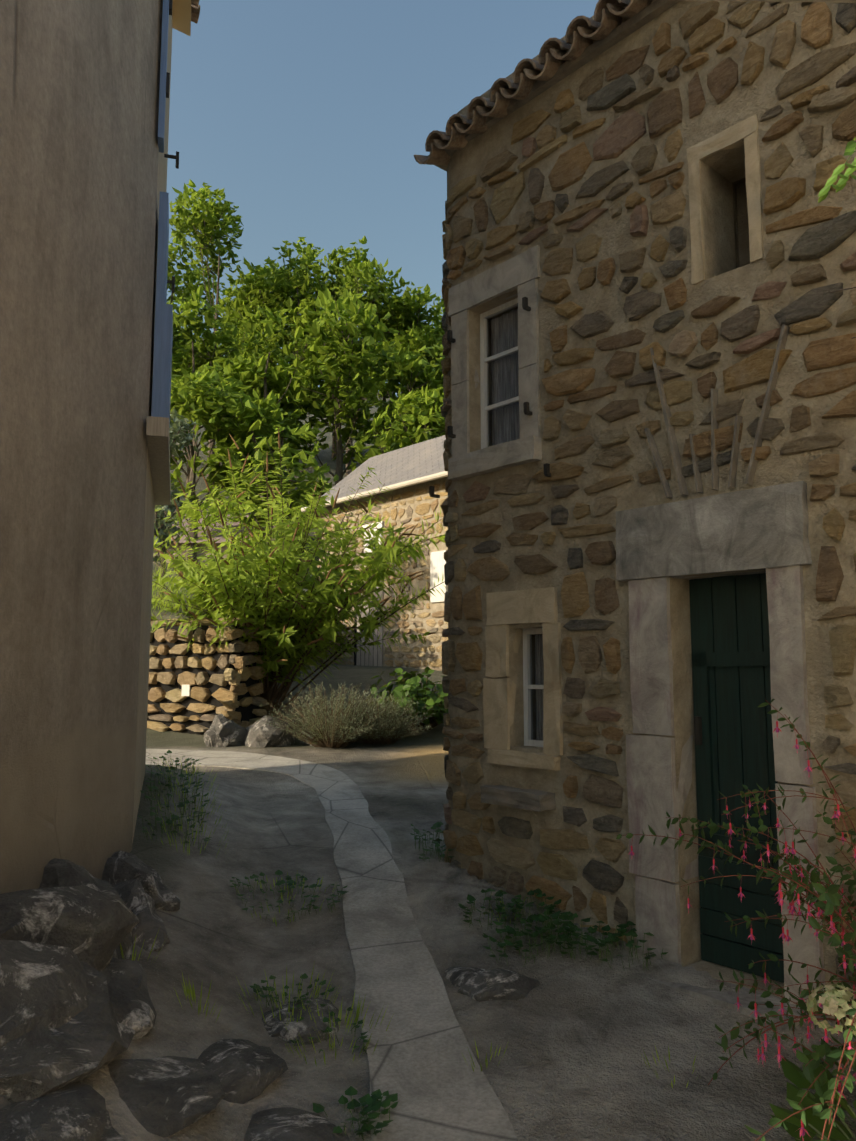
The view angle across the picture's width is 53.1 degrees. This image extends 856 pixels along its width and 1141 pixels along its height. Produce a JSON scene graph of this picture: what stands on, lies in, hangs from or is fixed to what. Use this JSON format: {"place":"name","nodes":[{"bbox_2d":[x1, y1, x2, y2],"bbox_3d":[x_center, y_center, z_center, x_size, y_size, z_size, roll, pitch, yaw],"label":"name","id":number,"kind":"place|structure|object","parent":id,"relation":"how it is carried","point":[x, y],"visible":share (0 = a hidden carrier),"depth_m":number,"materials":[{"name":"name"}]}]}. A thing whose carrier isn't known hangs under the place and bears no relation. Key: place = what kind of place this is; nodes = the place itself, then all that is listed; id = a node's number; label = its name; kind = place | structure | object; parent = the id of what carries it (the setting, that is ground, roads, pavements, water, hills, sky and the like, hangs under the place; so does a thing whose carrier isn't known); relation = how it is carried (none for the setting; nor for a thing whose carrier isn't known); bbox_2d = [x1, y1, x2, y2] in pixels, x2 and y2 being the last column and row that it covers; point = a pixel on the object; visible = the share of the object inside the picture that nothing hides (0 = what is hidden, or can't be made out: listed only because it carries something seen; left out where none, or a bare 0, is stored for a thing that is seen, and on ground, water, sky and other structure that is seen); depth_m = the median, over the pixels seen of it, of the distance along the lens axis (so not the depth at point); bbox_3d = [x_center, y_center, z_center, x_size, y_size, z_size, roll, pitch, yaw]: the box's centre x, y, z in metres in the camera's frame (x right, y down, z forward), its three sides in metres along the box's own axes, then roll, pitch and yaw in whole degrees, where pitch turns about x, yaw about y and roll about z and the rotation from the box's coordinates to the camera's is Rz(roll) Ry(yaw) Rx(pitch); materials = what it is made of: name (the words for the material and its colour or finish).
{"place":"outdoors","nodes":[
{"label":"outdoors","id":0,"kind":"place"},
{"bbox_2d":[166,0,598,396],"label":"sky","id":1,"kind":"structure","parent":0,"point":[311,117],"materials":[{"name":"blue"}]},
{"bbox_2d":[87,393,855,1140],"bbox_3d":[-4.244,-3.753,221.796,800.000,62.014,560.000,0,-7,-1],"label":"terrain","id":2,"kind":"structure","parent":0,"point":[395,937],"depth_m":3.96,"materials":[{"name":"soil"}]},
{"bbox_2d":[0,0,199,893],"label":"stucco house","id":3,"kind":"structure","parent":2,"relation":"on","point":[86,327],"depth_m":4.29,"materials":[{"name":"beige paint"}]},
{"bbox_2d":[153,408,198,597],"bbox_3d":[-5.109,-1.090,15.743,1.742,3.653,2.667,3,-7,-22],"label":"olive tree","id":4,"kind":"object","parent":2,"relation":"on","point":[163,526],"visible":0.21,"depth_m":15.45,"materials":[{"name":"green plant"}]},
{"bbox_2d":[166,298,198,379],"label":"tree","id":5,"kind":"object","parent":2,"relation":"on","point":[177,338],"visible":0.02,"depth_m":38.46,"materials":[{"name":"green plant"}]},
{"bbox_2d":[151,561,216,612],"bbox_3d":[-4.422,0.164,12.372,4.146,1.130,1.313,-3,-7,23],"label":"bush","id":6,"kind":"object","parent":2,"relation":"on","point":[166,602],"visible":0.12,"depth_m":11.90,"materials":[{"name":"green plant"}]},
{"bbox_2d":[166,230,231,465],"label":"tree","id":7,"kind":"object","parent":2,"relation":"on","point":[189,277],"visible":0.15,"depth_m":52.25,"materials":[{"name":"green plant"}]},
{"bbox_2d":[147,625,259,734],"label":"dry stone wall","id":8,"kind":"structure","parent":2,"relation":"on","point":[247,714],"depth_m":10.65,"materials":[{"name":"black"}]},
{"bbox_2d":[181,685,189,695],"bbox_3d":[-2.979,1.475,10.540,0.120,0.140,0.015,-3,-7,24],"label":"sign","id":9,"kind":"object","parent":8,"relation":"attached to","point":[185,690],"visible":0.93,"depth_m":10.53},
{"bbox_2d":[147,617,270,731],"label":"dry stone wall stones","id":10,"kind":"object","parent":8,"relation":"attached to","point":[226,698],"visible":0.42,"depth_m":10.59,"materials":[{"name":"beige stone"}]},
{"bbox_2d":[169,370,279,560],"bbox_3d":[-7.721,-3.752,30.166,5.269,7.357,4.465,0,-7,-1],"label":"tree","id":11,"kind":"object","parent":2,"relation":"on","point":[195,397],"visible":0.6,"depth_m":29.64,"materials":[{"name":"green plant"}]},
{"bbox_2d":[153,514,297,562],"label":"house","id":12,"kind":"structure","parent":2,"relation":"on","point":[182,541],"depth_m":30.15,"materials":[{"name":"grey stone"}]},
{"bbox_2d":[169,179,294,476],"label":"tree","id":13,"kind":"object","parent":2,"relation":"on","point":[207,223],"visible":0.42,"depth_m":46.13,"materials":[{"name":"green plant"}]},
{"bbox_2d":[170,285,303,499],"bbox_3d":[-9.351,-6.961,37.218,7.908,10.323,6.141,0,-7,-1],"label":"tree","id":14,"kind":"object","parent":2,"relation":"on","point":[196,325],"visible":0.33,"depth_m":37.20,"materials":[{"name":"green plant"}]},
{"bbox_2d":[180,305,330,500],"bbox_3d":[-7.327,-6.314,36.151,6.666,9.635,5.619,3,-7,-21],"label":"tree","id":15,"kind":"object","parent":2,"relation":"on","point":[250,326],"visible":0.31,"depth_m":35.91,"materials":[{"name":"green plant"}]},
{"bbox_2d":[199,389,338,540],"bbox_3d":[-5.453,-2.995,29.247,5.045,6.483,5.058,0,-7,-1],"label":"tree","id":16,"kind":"object","parent":2,"relation":"on","point":[259,427],"visible":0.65,"depth_m":29.09,"materials":[{"name":"green plant"}]},
{"bbox_2d":[0,850,539,1140],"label":"outcrop rock","id":17,"kind":"object","parent":2,"relation":"on","point":[77,1009],"visible":0.83,"depth_m":2.82,"materials":[{"name":"grey stone"}]},
{"bbox_2d":[214,256,335,393],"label":"tree","id":18,"kind":"object","parent":2,"relation":"on","point":[228,292],"visible":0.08,"depth_m":50.63,"materials":[{"name":"green plant"}]},
{"bbox_2d":[204,714,368,747],"bbox_3d":[-1.592,1.984,10.081,2.008,0.612,0.782,0,-7,-1],"label":"garden rock","id":19,"kind":"object","parent":2,"relation":"on","point":[222,731],"visible":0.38,"depth_m":9.81,"materials":[{"name":"grey stone"}]},
{"bbox_2d":[220,237,353,476],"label":"tree","id":20,"kind":"object","parent":2,"relation":"on","point":[285,289],"visible":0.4,"depth_m":48.40,"materials":[{"name":"green plant"}]},
{"bbox_2d":[151,428,446,717],"bbox_3d":[-2.027,0.039,11.277,4.870,3.864,4.132,-6,-9,43],"label":"buddleia bush","id":21,"kind":"object","parent":2,"relation":"on","point":[292,624],"visible":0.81,"depth_m":10.85,"materials":[{"name":"green plant"}]},
{"bbox_2d":[286,285,380,457],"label":"tree","id":22,"kind":"object","parent":2,"relation":"on","point":[334,440],"depth_m":55.06,"materials":[{"name":"green plant"}]},
{"bbox_2d":[275,287,397,484],"bbox_3d":[-4.224,-7.047,37.322,5.171,10.527,7.936,3,-7,-26],"label":"tree","id":23,"kind":"object","parent":2,"relation":"on","point":[343,370],"visible":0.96,"depth_m":35.73,"materials":[{"name":"green plant"}]},
{"bbox_2d":[257,681,431,747],"bbox_3d":[-0.929,1.641,9.874,2.061,0.769,1.635,1,-7,-12],"label":"lavender bush","id":24,"kind":"object","parent":2,"relation":"on","point":[373,724],"visible":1,"depth_m":9.78,"materials":[{"name":"green plant"}]},
{"bbox_2d":[278,236,411,476],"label":"tree","id":25,"kind":"object","parent":2,"relation":"on","point":[368,276],"visible":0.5,"depth_m":46.26,"materials":[{"name":"green plant"}]},
{"bbox_2d":[301,435,447,670],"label":"cottage","id":26,"kind":"structure","parent":2,"relation":"on","point":[408,476],"depth_m":17.80,"materials":[{"name":"stone"}]},
{"bbox_2d":[341,312,420,447],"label":"tree","id":27,"kind":"object","parent":2,"relation":"on","point":[393,396],"visible":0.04,"depth_m":54.36,"materials":[{"name":"green plant"}]},
{"bbox_2d":[347,345,444,470],"bbox_3d":[-0.542,-4.739,35.999,6.426,9.258,7.269,-4,-7,30],"label":"tree","id":28,"kind":"object","parent":2,"relation":"on","point":[413,432],"visible":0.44,"depth_m":34.42,"materials":[{"name":"green plant"}]},
{"bbox_2d":[358,281,444,413],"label":"tree","id":29,"kind":"object","parent":2,"relation":"on","point":[414,303],"visible":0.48,"depth_m":46.37,"materials":[{"name":"green plant"}]},
{"bbox_2d":[366,666,447,730],"bbox_3d":[0.000,1.620,10.863,1.676,0.803,1.661,0,-7,-1],"label":"hydrangea bush","id":30,"kind":"object","parent":2,"relation":"on","point":[427,699],"visible":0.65,"depth_m":10.49,"materials":[{"name":"green plant"}]},
{"bbox_2d":[120,750,699,1139],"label":"weeds","id":31,"kind":"object","parent":2,"relation":"on","point":[373,1102],"visible":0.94,"depth_m":4.36,"materials":[{"name":"green plant"}]},
{"bbox_2d":[386,296,444,356],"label":"tree","id":32,"kind":"object","parent":2,"relation":"on","point":[437,324],"visible":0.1,"depth_m":49.52,"materials":[{"name":"green plant"}]},
{"bbox_2d":[392,342,444,441],"bbox_3d":[1.529,-5.509,36.139,6.574,9.992,5.187,0,-7,-1],"label":"tree","id":33,"kind":"object","parent":2,"relation":"on","point":[438,346],"depth_m":36.15,"materials":[{"name":"green plant"}]},
{"bbox_2d":[413,0,855,1031],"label":"stone house","id":34,"kind":"structure","parent":2,"relation":"on","point":[649,382],"depth_m":4.43,"materials":[{"name":"stone"}]},
{"bbox_2d":[616,699,855,1140],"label":"plant","id":35,"kind":"object","parent":2,"relation":"on","point":[799,883],"visible":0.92,"depth_m":2.97,"materials":[{"name":"green plant"}]},
{"bbox_2d":[701,0,855,554],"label":"vine","id":36,"kind":"object","parent":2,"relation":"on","point":[850,148],"visible":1,"depth_m":1.46,"materials":[{"name":"green plant"}]},
{"bbox_2d":[769,984,855,1140],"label":"flowering plant","id":37,"kind":"object","parent":2,"relation":"on","point":[829,1000],"visible":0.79,"depth_m":2.64,"materials":[{"name":"green plant"}]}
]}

